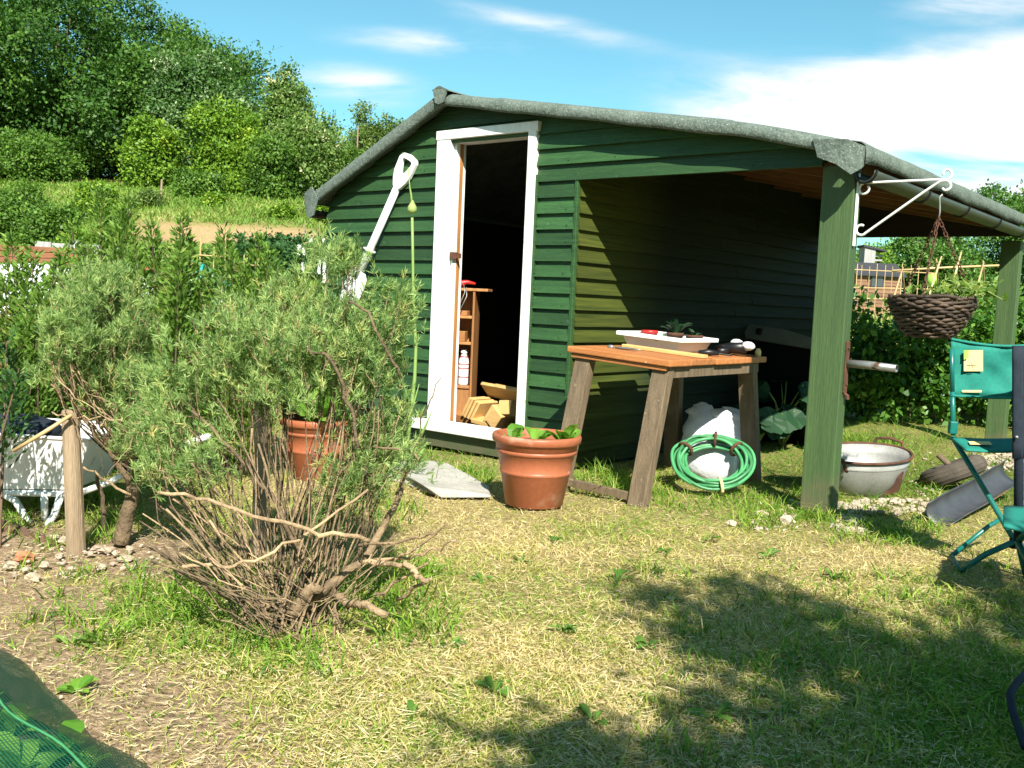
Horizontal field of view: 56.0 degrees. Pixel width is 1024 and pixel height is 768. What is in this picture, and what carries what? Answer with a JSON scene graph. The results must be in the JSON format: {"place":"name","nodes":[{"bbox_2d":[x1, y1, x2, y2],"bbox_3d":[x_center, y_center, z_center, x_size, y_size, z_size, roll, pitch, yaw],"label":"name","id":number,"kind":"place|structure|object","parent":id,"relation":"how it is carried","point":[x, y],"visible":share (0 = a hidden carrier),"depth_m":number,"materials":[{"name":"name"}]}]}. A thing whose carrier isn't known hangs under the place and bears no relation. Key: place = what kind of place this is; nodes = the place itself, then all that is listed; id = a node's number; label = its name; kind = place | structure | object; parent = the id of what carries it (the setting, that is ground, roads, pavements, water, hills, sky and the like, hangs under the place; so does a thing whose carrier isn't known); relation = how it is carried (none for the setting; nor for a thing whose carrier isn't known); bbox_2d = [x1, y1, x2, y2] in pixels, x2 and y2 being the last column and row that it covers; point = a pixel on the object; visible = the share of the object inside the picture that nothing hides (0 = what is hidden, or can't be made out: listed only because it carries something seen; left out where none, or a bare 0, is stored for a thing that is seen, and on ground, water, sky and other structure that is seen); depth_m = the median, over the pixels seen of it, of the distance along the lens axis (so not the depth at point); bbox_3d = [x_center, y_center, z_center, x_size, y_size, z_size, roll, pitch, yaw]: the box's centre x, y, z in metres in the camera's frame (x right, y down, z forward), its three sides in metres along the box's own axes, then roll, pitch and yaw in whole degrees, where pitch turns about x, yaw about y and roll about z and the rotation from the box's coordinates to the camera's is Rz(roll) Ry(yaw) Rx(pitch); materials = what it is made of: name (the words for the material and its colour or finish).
{"place":"outdoors","nodes":[
{"label":"outdoors","id":0,"kind":"place"},
{"bbox_2d":[0,174,1023,767],"bbox_3d":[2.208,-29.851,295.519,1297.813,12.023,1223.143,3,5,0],"label":"ground","id":1,"kind":"structure","parent":0,"point":[140,554],"depth_m":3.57,"materials":[{"name":"plant"}]},
{"bbox_2d":[0,323,34,546],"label":"spiky shrub","id":2,"kind":"object","parent":1,"relation":"on","point":[14,392],"visible":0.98,"depth_m":3.78,"materials":[{"name":"green plant"}]},
{"bbox_2d":[0,177,58,239],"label":"bramble bush","id":3,"kind":"object","parent":1,"relation":"on","point":[12,201],"visible":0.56,"depth_m":23.47,"materials":[{"name":"green plant"}]},
{"bbox_2d":[2,519,60,546],"bbox_3d":[-2.031,0.627,4.009,0.606,0.127,0.103,5,5,25],"label":"rotten log","id":4,"kind":"object","parent":1,"relation":"on","point":[23,531],"visible":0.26,"depth_m":4.01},
{"bbox_2d":[0,70,65,140],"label":"broadleaf tree","id":5,"kind":"object","parent":1,"relation":"on","point":[8,97],"visible":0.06,"depth_m":44.73,"materials":[{"name":"green plant"}]},
{"bbox_2d":[0,263,68,323],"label":"white sheeting","id":6,"kind":"object","parent":1,"relation":"on","point":[44,270],"visible":0.06,"depth_m":8.94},
{"bbox_2d":[0,245,87,264],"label":"plank stack","id":7,"kind":"object","parent":6,"relation":"on","point":[47,255],"visible":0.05,"depth_m":9.04,"materials":[{"name":"wood"}]},
{"bbox_2d":[0,228,72,418],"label":"spiky shrub","id":8,"kind":"object","parent":1,"relation":"on","point":[21,303],"visible":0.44,"depth_m":4.84,"materials":[{"name":"green plant"}]},
{"bbox_2d":[0,125,89,182],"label":"bramble bush","id":9,"kind":"object","parent":1,"relation":"on","point":[41,156],"visible":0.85,"depth_m":39.37,"materials":[{"name":"green plant"}]},
{"bbox_2d":[0,195,97,245],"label":"bramble bush","id":10,"kind":"object","parent":1,"relation":"on","point":[45,222],"visible":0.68,"depth_m":20.55,"materials":[{"name":"green plant"}]},
{"bbox_2d":[0,665,116,767],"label":"soil bed","id":11,"kind":"object","parent":1,"relation":"on","point":[7,698],"visible":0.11,"depth_m":2.33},
{"bbox_2d":[0,703,42,734],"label":"lettuce","id":12,"kind":"object","parent":11,"relation":"on","point":[12,718],"visible":0.41,"depth_m":2.18,"materials":[{"name":"green plant"}]},
{"bbox_2d":[0,731,56,767],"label":"lettuce","id":13,"kind":"object","parent":11,"relation":"on","point":[22,753],"visible":0.57,"depth_m":2.00,"materials":[{"name":"green plant"}]},
{"bbox_2d":[36,719,87,757],"bbox_3d":[-0.970,0.774,2.095,0.107,0.063,0.134,5,5,26],"label":"lettuce","id":14,"kind":"object","parent":11,"relation":"on","point":[77,725],"visible":0.61,"depth_m":2.10,"materials":[{"name":"green plant"}]},
{"bbox_2d":[0,649,149,767],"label":"garden net","id":15,"kind":"object","parent":11,"relation":"on","point":[35,685],"visible":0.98,"depth_m":2.03,"materials":[{"name":"green"}]},
{"bbox_2d":[34,212,111,420],"bbox_3d":[-2.345,-0.207,5.175,0.460,1.440,0.579,0,5,-27],"label":"spiky shrub","id":16,"kind":"object","parent":1,"relation":"on","point":[61,260],"visible":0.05,"depth_m":5.10,"materials":[{"name":"green plant"}]},
{"bbox_2d":[61,409,85,557],"bbox_3d":[-1.714,0.429,3.768,0.089,0.663,0.068,3,5,0],"label":"fence post","id":17,"kind":"object","parent":1,"relation":"on","point":[74,501],"visible":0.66,"depth_m":3.74,"materials":[{"name":"wood"}]},
{"bbox_2d":[11,413,71,452],"bbox_3d":[-1.790,0.188,3.663,0.217,0.156,0.038,2,5,-11],"label":"bamboo cane","id":18,"kind":"object","parent":17,"relation":"attached to","point":[43,432],"visible":1,"depth_m":3.65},
{"bbox_2d":[55,675,98,692],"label":"weed","id":19,"kind":"object","parent":1,"relation":"on","point":[81,683],"visible":0.99,"depth_m":2.50,"materials":[{"name":"green plant"}]},
{"bbox_2d":[52,632,102,649],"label":"weed","id":20,"kind":"object","parent":1,"relation":"on","point":[78,639],"visible":0.93,"depth_m":2.80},
{"bbox_2d":[54,220,103,246],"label":"bramble bush","id":21,"kind":"object","parent":1,"relation":"on","point":[81,232],"visible":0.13,"depth_m":17.79,"materials":[{"name":"green plant"}]},
{"bbox_2d":[66,177,127,220],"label":"bramble bush","id":22,"kind":"object","parent":1,"relation":"on","point":[83,193],"visible":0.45,"depth_m":29.29,"materials":[{"name":"green plant"}]},
{"bbox_2d":[0,418,211,524],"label":"wheelbarrow","id":23,"kind":"object","parent":1,"relation":"on","point":[38,464],"visible":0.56,"depth_m":4.25,"materials":[{"name":"white paint"}]},
{"bbox_2d":[0,413,61,436],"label":"barrow sack","id":24,"kind":"object","parent":23,"relation":"in","point":[41,424],"visible":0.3,"depth_m":4.37,"materials":[{"name":"blue fabric"}]},
{"bbox_2d":[20,253,202,545],"bbox_3d":[-1.579,0.079,3.785,0.653,1.182,1.091,-2,7,-43],"label":"feathery shrub","id":25,"kind":"object","parent":1,"relation":"on","point":[92,356],"visible":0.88,"depth_m":3.72,"materials":[{"name":"green plant"}]},
{"bbox_2d":[81,181,158,466],"bbox_3d":[-2.241,-0.339,5.554,0.518,1.647,0.751,-2,6,-40],"label":"spiky shrub","id":26,"kind":"object","parent":1,"relation":"on","point":[112,242],"visible":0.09,"depth_m":5.37,"materials":[{"name":"green plant"}]},
{"bbox_2d":[0,0,282,181],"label":"broadleaf tree","id":27,"kind":"object","parent":1,"relation":"on","point":[30,31],"visible":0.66,"depth_m":43.85,"materials":[{"name":"green plant"}]},
{"bbox_2d":[102,108,193,188],"bbox_3d":[-14.843,-9.450,39.688,3.606,3.447,3.067,3,5,0],"label":"round bush","id":28,"kind":"object","parent":1,"relation":"on","point":[155,148],"visible":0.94,"depth_m":39.01,"materials":[{"name":"green plant"}]},
{"bbox_2d":[132,186,168,206],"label":"bank weed","id":29,"kind":"object","parent":1,"relation":"on","point":[149,197],"visible":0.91,"depth_m":32.96,"materials":[{"name":"green plant"}]},
{"bbox_2d":[0,177,327,410],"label":"meadow grass","id":30,"kind":"structure","parent":1,"relation":"on","point":[58,188],"depth_m":32.63,"materials":[{"name":"plant"}]},
{"bbox_2d":[77,6,260,167],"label":"broadleaf tree","id":31,"kind":"object","parent":1,"relation":"on","point":[169,21],"visible":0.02,"depth_m":48.10,"materials":[{"name":"green plant"}]},
{"bbox_2d":[135,202,213,451],"bbox_3d":[-1.907,-0.256,5.396,0.502,1.539,0.712,3,5,0],"label":"spiky shrub","id":32,"kind":"object","parent":1,"relation":"on","point":[175,299],"visible":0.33,"depth_m":5.30,"materials":[{"name":"green plant"}]},
{"bbox_2d":[129,38,260,171],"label":"silver leaf tree","id":33,"kind":"object","parent":1,"relation":"on","point":[181,71],"visible":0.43,"depth_m":42.76,"materials":[{"name":"green plant"}]},
{"bbox_2d":[164,164,235,197],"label":"bramble bush","id":34,"kind":"object","parent":1,"relation":"on","point":[189,183],"visible":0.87,"depth_m":36.08,"materials":[{"name":"green plant"}]},
{"bbox_2d":[191,188,232,205],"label":"bank weed","id":35,"kind":"object","parent":1,"relation":"on","point":[215,197],"visible":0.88,"depth_m":33.87,"materials":[{"name":"green plant"}]},
{"bbox_2d":[196,241,243,282],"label":"fruit bush","id":36,"kind":"object","parent":1,"relation":"on","point":[204,252],"visible":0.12,"depth_m":14.79,"materials":[{"name":"green plant"}]},
{"bbox_2d":[176,93,279,195],"bbox_3d":[-11.006,-9.360,38.215,4.623,4.153,3.630,5,5,27],"label":"broadleaf tree","id":37,"kind":"object","parent":1,"relation":"on","point":[232,128],"visible":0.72,"depth_m":37.65,"materials":[{"name":"green plant"}]},
{"bbox_2d":[182,221,296,479],"bbox_3d":[-1.519,-0.172,5.275,0.549,1.427,0.686,0,5,-27],"label":"spiky shrub","id":38,"kind":"object","parent":1,"relation":"on","point":[237,274],"visible":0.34,"depth_m":5.22,"materials":[{"name":"green plant"}]},
{"bbox_2d":[251,395,268,557],"bbox_3d":[-0.999,0.380,3.821,0.055,0.813,0.055,3,5,0],"label":"fence post","id":39,"kind":"object","parent":1,"relation":"on","point":[263,497],"visible":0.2,"depth_m":3.80,"materials":[{"name":"wood"}]},
{"bbox_2d":[231,130,315,199],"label":"hawthorn bush","id":40,"kind":"object","parent":1,"relation":"on","point":[271,162],"visible":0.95,"depth_m":36.41,"materials":[{"name":"green plant"}]},
{"bbox_2d":[231,226,327,256],"bbox_3d":[-4.898,-3.283,22.247,3.364,0.745,1.048,3,5,0],"label":"vegetable row","id":41,"kind":"object","parent":1,"relation":"on","point":[278,235],"visible":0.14,"depth_m":22.07,"materials":[{"name":"green plant"}]},
{"bbox_2d":[232,240,327,277],"bbox_3d":[-4.220,-2.433,18.655,2.813,0.689,1.120,3,5,0],"label":"vegetable row","id":42,"kind":"object","parent":1,"relation":"on","point":[280,255],"visible":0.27,"depth_m":18.52,"materials":[{"name":"green plant"}]},
{"bbox_2d":[234,234,326,263],"bbox_3d":[-4.534,-2.861,20.426,3.110,0.730,1.018,3,5,0],"label":"vegetable row","id":43,"kind":"object","parent":1,"relation":"on","point":[276,241],"visible":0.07,"depth_m":20.33,"materials":[{"name":"green plant"}]},
{"bbox_2d":[260,199,301,219],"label":"bank weed","id":44,"kind":"object","parent":1,"relation":"on","point":[284,210],"visible":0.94,"depth_m":31.42,"materials":[{"name":"green plant"}]},
{"bbox_2d":[112,219,455,644],"bbox_3d":[-0.718,0.132,3.032,0.990,1.356,0.991,0,5,-26],"label":"feathery shrub","id":45,"kind":"object","parent":1,"relation":"on","point":[281,344],"visible":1,"depth_m":3.01,"materials":[{"name":"green plant"}]},
{"bbox_2d":[249,56,345,182],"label":"broadleaf tree","id":46,"kind":"object","parent":1,"relation":"on","point":[286,96],"visible":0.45,"depth_m":42.31,"materials":[{"name":"green plant"}]},
{"bbox_2d":[267,112,356,197],"bbox_3d":[-7.845,-8.805,37.477,3.600,3.746,2.798,3,5,0],"label":"elder tree","id":47,"kind":"object","parent":1,"relation":"on","point":[323,152],"visible":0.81,"depth_m":37.03,"materials":[{"name":"green plant"}]},
{"bbox_2d":[280,414,351,480],"bbox_3d":[-1.115,0.364,5.523,0.437,0.348,0.437,3,5,0],"label":"flower pot","id":48,"kind":"object","parent":1,"relation":"on","point":[299,445],"visible":0.39,"depth_m":5.36,"materials":[{"name":"ceramic"}]},
{"bbox_2d":[281,389,359,421],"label":"lettuce seedling","id":49,"kind":"object","parent":48,"relation":"in","point":[303,407],"visible":0.27,"depth_m":5.42,"materials":[{"name":"green plant"}]},
{"bbox_2d":[331,132,366,174],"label":"broadleaf tree","id":50,"kind":"object","parent":1,"relation":"on","point":[355,153],"visible":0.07,"depth_m":45.02,"materials":[{"name":"green plant"}]},
{"bbox_2d":[336,99,403,158],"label":"distant tree","id":51,"kind":"object","parent":1,"relation":"on","point":[370,135],"visible":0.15,"depth_m":60.55,"materials":[{"name":"green plant"}]},
{"bbox_2d":[388,168,432,461],"bbox_3d":[-0.605,-0.148,5.830,0.276,2.284,0.057,3,5,0],"label":"allium plant","id":52,"kind":"object","parent":1,"relation":"on","point":[412,208],"visible":0.6,"depth_m":5.82,"materials":[{"name":"plant"}]},
{"bbox_2d":[390,458,490,497],"bbox_3d":[-0.451,0.534,5.568,0.446,0.060,1.016,0,6,-30],"label":"doorstep slab","id":53,"kind":"structure","parent":1,"relation":"on","point":[449,484],"depth_m":5.35,"materials":[{"name":"concrete"}]},
{"bbox_2d":[474,676,512,696],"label":"weed","id":54,"kind":"object","parent":1,"relation":"on","point":[505,691],"visible":0.98,"depth_m":2.61,"materials":[{"name":"green plant"}]},
{"bbox_2d":[0,452,1013,761],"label":"gravel","id":55,"kind":"structure","parent":1,"relation":"on","point":[892,502],"depth_m":5.17,"materials":[{"name":"gravel"}]},
{"bbox_2d":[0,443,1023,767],"bbox_3d":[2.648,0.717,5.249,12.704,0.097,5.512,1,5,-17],"label":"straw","id":56,"kind":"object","parent":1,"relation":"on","point":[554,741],"visible":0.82,"depth_m":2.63,"materials":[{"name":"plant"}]},
{"bbox_2d":[1,424,1023,767],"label":"long grass","id":57,"kind":"structure","parent":1,"relation":"on","point":[605,474],"depth_m":3.15,"materials":[{"name":"plant"}]},
{"bbox_2d":[492,428,581,509],"bbox_3d":[0.123,0.444,5.059,0.470,0.374,0.470,3,5,0],"label":"flower pot","id":58,"kind":"object","parent":1,"relation":"on","point":[535,473],"visible":0.94,"depth_m":4.90,"materials":[{"name":"ceramic"}]},
{"bbox_2d":[524,426,550,438],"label":"lettuce seedling","id":59,"kind":"object","parent":58,"relation":"in","point":[535,433],"visible":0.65,"depth_m":5.03,"materials":[{"name":"green plant"}]},
{"bbox_2d":[545,424,580,438],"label":"lettuce seedling","id":60,"kind":"object","parent":58,"relation":"on","point":[571,431],"visible":0.63,"depth_m":4.98,"materials":[{"name":"green plant"}]},
{"bbox_2d":[574,703,606,725],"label":"weed","id":61,"kind":"object","parent":1,"relation":"on","point":[584,708],"visible":0.99,"depth_m":2.44,"materials":[{"name":"green plant"}]},
{"bbox_2d":[304,86,1023,516],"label":"garden shed","id":62,"kind":"structure","parent":1,"relation":"on","point":[556,228],"depth_m":6.66,"materials":[{"name":"green wood"}]},
{"bbox_2d":[339,152,418,309],"bbox_3d":[-0.982,-1.098,7.008,0.663,1.152,0.102,5,6,30],"label":"spade","id":63,"kind":"object","parent":62,"relation":"hanging from","point":[400,180],"visible":0.59,"depth_m":6.94,"materials":[{"name":"white paint"}]},
{"bbox_2d":[445,288,491,423],"bbox_3d":[-0.376,-0.200,7.104,0.399,1.010,0.188,3,5,10],"label":"shelf unit","id":64,"kind":"object","parent":62,"relation":"on","point":[470,322],"visible":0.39,"depth_m":7.06,"materials":[{"name":"brown wood"}]},
{"bbox_2d":[458,349,468,384],"bbox_3d":[-0.356,-0.126,7.086,0.078,0.264,0.078,3,5,0],"label":"spray bottle","id":65,"kind":"object","parent":64,"relation":"on","point":[463,368],"visible":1,"depth_m":7.06,"materials":[{"name":"white plastic"}]},
{"bbox_2d":[471,416,489,426],"bbox_3d":[-0.192,0.267,6.840,0.163,0.056,0.122,6,6,39],"label":"timber offcut","id":66,"kind":"object","parent":62,"relation":"on","point":[479,421],"visible":0.64,"depth_m":6.81,"materials":[{"name":"brown wood"}]},
{"bbox_2d":[470,401,497,419],"bbox_3d":[-0.200,0.191,6.907,0.091,0.139,0.200,6,6,39],"label":"timber offcut","id":67,"kind":"object","parent":66,"relation":"on","point":[481,409],"visible":0.72,"depth_m":6.86,"materials":[{"name":"brown wood"}]},
{"bbox_2d":[485,406,515,427],"bbox_3d":[-0.061,0.229,6.757,0.170,0.176,0.211,6,6,39],"label":"timber offcut","id":68,"kind":"object","parent":62,"relation":"on","point":[495,418],"visible":0.54,"depth_m":6.69,"materials":[{"name":"brown wood"}]},
{"bbox_2d":[498,400,516,419],"bbox_3d":[0.007,0.185,6.724,0.124,0.162,0.219,6,6,39],"label":"timber offcut","id":69,"kind":"object","parent":68,"relation":"on","point":[507,407],"visible":0.6,"depth_m":6.65,"materials":[{"name":"brown wood"}]},
{"bbox_2d":[494,384,516,401],"bbox_3d":[-0.002,0.073,6.856,0.246,0.136,0.128,6,6,39],"label":"timber offcut","id":70,"kind":"object","parent":69,"relation":"on","point":[505,392],"visible":0.54,"depth_m":6.85,"materials":[{"name":"brown wood"}]},
{"bbox_2d":[842,341,897,399],"bbox_3d":[1.839,-0.059,4.945,0.271,0.306,0.045,7,7,43],"label":"steel pipe rail","id":71,"kind":"object","parent":62,"relation":"attached to","point":[872,365],"visible":1,"depth_m":4.97,"materials":[{"name":"metal"}]},
{"bbox_2d":[852,168,952,245],"bbox_3d":[1.940,-0.874,4.796,0.460,0.372,0.023,6,6,39],"label":"hanging bracket","id":72,"kind":"object","parent":62,"relation":"attached to","point":[858,191],"visible":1,"depth_m":4.83,"materials":[{"name":"metal"}]},
{"bbox_2d":[887,194,978,338],"bbox_3d":[2.066,-0.574,4.707,0.414,0.707,0.414,1,5,-14],"label":"hanging basket","id":73,"kind":"object","parent":72,"relation":"hanging from","point":[939,316],"visible":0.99,"depth_m":4.60,"materials":[{"name":"wicker"}]},
{"bbox_2d":[905,271,1007,310],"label":"basket plant","id":74,"kind":"object","parent":73,"relation":"in","point":[963,288],"visible":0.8,"depth_m":4.59,"materials":[{"name":"plant"}]},
{"bbox_2d":[561,345,766,507],"bbox_3d":[0.916,0.209,5.780,0.688,0.846,1.336,6,6,39],"label":"wooden table","id":75,"kind":"object","parent":1,"relation":"on","point":[664,403],"visible":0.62,"depth_m":5.46,"materials":[{"name":"wood"}]},
{"bbox_2d":[622,344,707,357],"bbox_3d":[0.881,-0.192,5.598,0.540,0.021,0.065,10,9,38],"label":"pine batten","id":76,"kind":"object","parent":75,"relation":"on","point":[674,352],"visible":0.9,"depth_m":5.55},
{"bbox_2d":[616,331,718,351],"bbox_3d":[0.952,-0.259,5.911,0.458,0.089,0.458,10,9,38],"label":"seed tray","id":77,"kind":"object","parent":75,"relation":"on","point":[659,340],"visible":0.72,"depth_m":5.77,"materials":[{"name":"grey plastic"}]},
{"bbox_2d":[667,332,683,337],"bbox_3d":[1.016,-0.273,6.008,0.106,0.095,0.104,6,6,39],"label":"seedling pot","id":78,"kind":"object","parent":77,"relation":"in","point":[676,335],"visible":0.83,"depth_m":5.96,"materials":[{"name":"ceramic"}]},
{"bbox_2d":[660,318,692,332],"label":"seedling","id":79,"kind":"object","parent":78,"relation":"in","point":[674,325],"visible":0.95,"depth_m":5.97,"materials":[{"name":"green plant"}]},
{"bbox_2d":[714,339,754,353],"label":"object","id":80,"kind":"object","parent":75,"relation":"on","point":[736,346],"visible":1,"depth_m":5.85,"materials":[{"name":"black plastic"}]},
{"bbox_2d":[684,702,733,722],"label":"weed","id":81,"kind":"object","parent":1,"relation":"on","point":[722,709],"visible":1,"depth_m":2.50,"materials":[{"name":"green plant"}]},
{"bbox_2d":[680,402,740,478],"bbox_3d":[1.248,0.369,6.108,0.482,0.465,0.714,5,5,27],"label":"white sack","id":82,"kind":"object","parent":1,"relation":"on","point":[704,418],"visible":0.72,"depth_m":6.12,"materials":[{"name":"plastic"}]},
{"bbox_2d":[670,431,755,494],"bbox_3d":[1.170,0.454,5.611,0.492,0.110,0.455,3,45,9],"label":"garden hose","id":83,"kind":"object","parent":1,"relation":"on","point":[743,473],"visible":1,"depth_m":5.60,"materials":[{"name":"rubber"}]},
{"bbox_2d":[732,403,799,440],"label":"rhubarb plant","id":84,"kind":"object","parent":1,"relation":"on","point":[774,424],"visible":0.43,"depth_m":7.18,"materials":[{"name":"green plant"}]},
{"bbox_2d":[745,324,811,445],"bbox_3d":[2.328,-0.001,7.996,0.640,0.959,0.662,6,6,39],"label":"storage bin","id":85,"kind":"object","parent":1,"relation":"on","point":[786,353],"visible":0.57,"depth_m":7.77,"materials":[{"name":"black plastic"}]},
{"bbox_2d":[758,379,808,447],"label":"rhubarb plant","id":86,"kind":"object","parent":1,"relation":"on","point":[799,414],"visible":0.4,"depth_m":7.47,"materials":[{"name":"green plant"}]},
{"bbox_2d":[857,245,886,262],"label":"grey outbuilding","id":87,"kind":"structure","parent":1,"relation":"on","point":[867,254],"depth_m":36.38,"materials":[{"name":"wood"}]},
{"bbox_2d":[838,437,913,497],"bbox_3d":[2.138,0.517,5.893,0.684,0.291,0.457,-2,14,-14],"label":"tin bath","id":88,"kind":"object","parent":1,"relation":"on","point":[877,467],"visible":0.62,"depth_m":5.75,"materials":[{"name":"metal"}]},
{"bbox_2d":[856,237,900,265],"bbox_3d":[14.577,-4.096,38.856,2.282,3.634,2.164,3,5,0],"label":"broadleaf tree","id":89,"kind":"object","parent":1,"relation":"on","point":[884,258],"visible":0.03,"depth_m":38.37,"materials":[{"name":"green plant"}]},
{"bbox_2d":[852,262,906,317],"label":"shed","id":90,"kind":"structure","parent":1,"relation":"on","point":[880,280],"depth_m":34.78,"materials":[{"name":"wood"}]},
{"bbox_2d":[852,264,934,340],"bbox_3d":[5.297,-0.840,13.458,1.188,1.713,0.014,3,5,0],"label":"cane trellis","id":91,"kind":"object","parent":1,"relation":"on","point":[875,287],"visible":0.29,"depth_m":13.41,"materials":[{"name":"brown wood"}]},
{"bbox_2d":[843,418,965,446],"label":"tall grass","id":92,"kind":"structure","parent":1,"relation":"on","point":[894,442],"depth_m":7.75,"materials":[{"name":"plant"}]},
{"bbox_2d":[856,252,998,421],"bbox_3d":[5.606,-0.705,12.210,1.265,1.812,6.527,5,6,31],"label":"bean frame","id":93,"kind":"object","parent":1,"relation":"on","point":[982,266],"visible":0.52,"depth_m":11.29,"materials":[{"name":"brown wood"}]},
{"bbox_2d":[844,275,1023,425],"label":"privet hedge","id":94,"kind":"object","parent":1,"relation":"on","point":[919,376],"visible":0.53,"depth_m":9.38,"materials":[{"name":"green plant"}]},
{"bbox_2d":[855,237,1022,300],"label":"hawthorn tree","id":95,"kind":"object","parent":1,"relation":"on","point":[911,250],"visible":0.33,"depth_m":41.72,"materials":[{"name":"green plant"}]},
{"bbox_2d":[919,453,987,488],"bbox_3d":[2.805,0.526,6.166,0.424,0.201,0.424,-14,-12,-28],"label":"log","id":96,"kind":"object","parent":1,"relation":"on","point":[946,472],"visible":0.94,"depth_m":6.01,"materials":[{"name":"wood"}]},
{"bbox_2d":[926,460,1013,526],"bbox_3d":[2.608,0.600,5.375,1.131,0.252,0.136,-2,7,-45],"label":"metal trough","id":97,"kind":"object","parent":1,"relation":"on","point":[957,503],"visible":0.91,"depth_m":5.34,"materials":[{"name":"metal"}]},
{"bbox_2d":[938,267,1023,413],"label":"rough shrub","id":98,"kind":"object","parent":1,"relation":"on","point":[980,303],"visible":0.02,"depth_m":10.54,"materials":[{"name":"green plant"}]},
{"bbox_2d":[948,338,1023,573],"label":"camp chair","id":99,"kind":"object","parent":1,"relation":"on","point":[980,370],"visible":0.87,"depth_m":4.06,"materials":[{"name":"teal fabric"}]},
{"bbox_2d":[959,177,1023,313],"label":"hawthorn tree","id":100,"kind":"object","parent":1,"relation":"on","point":[1016,202],"visible":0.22,"depth_m":45.76,"materials":[{"name":"green plant"}]},
{"bbox_2d":[1003,346,1023,750],"bbox_3d":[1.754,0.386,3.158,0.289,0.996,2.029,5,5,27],"label":"camp chair","id":101,"kind":"object","parent":1,"relation":"on","point":[1013,517],"visible":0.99,"depth_m":3.79,"materials":[{"name":"blue fabric"}]},
{"bbox_2d":[3,0,1023,291],"label":"sky","id":102,"kind":"structure","parent":0,"point":[934,86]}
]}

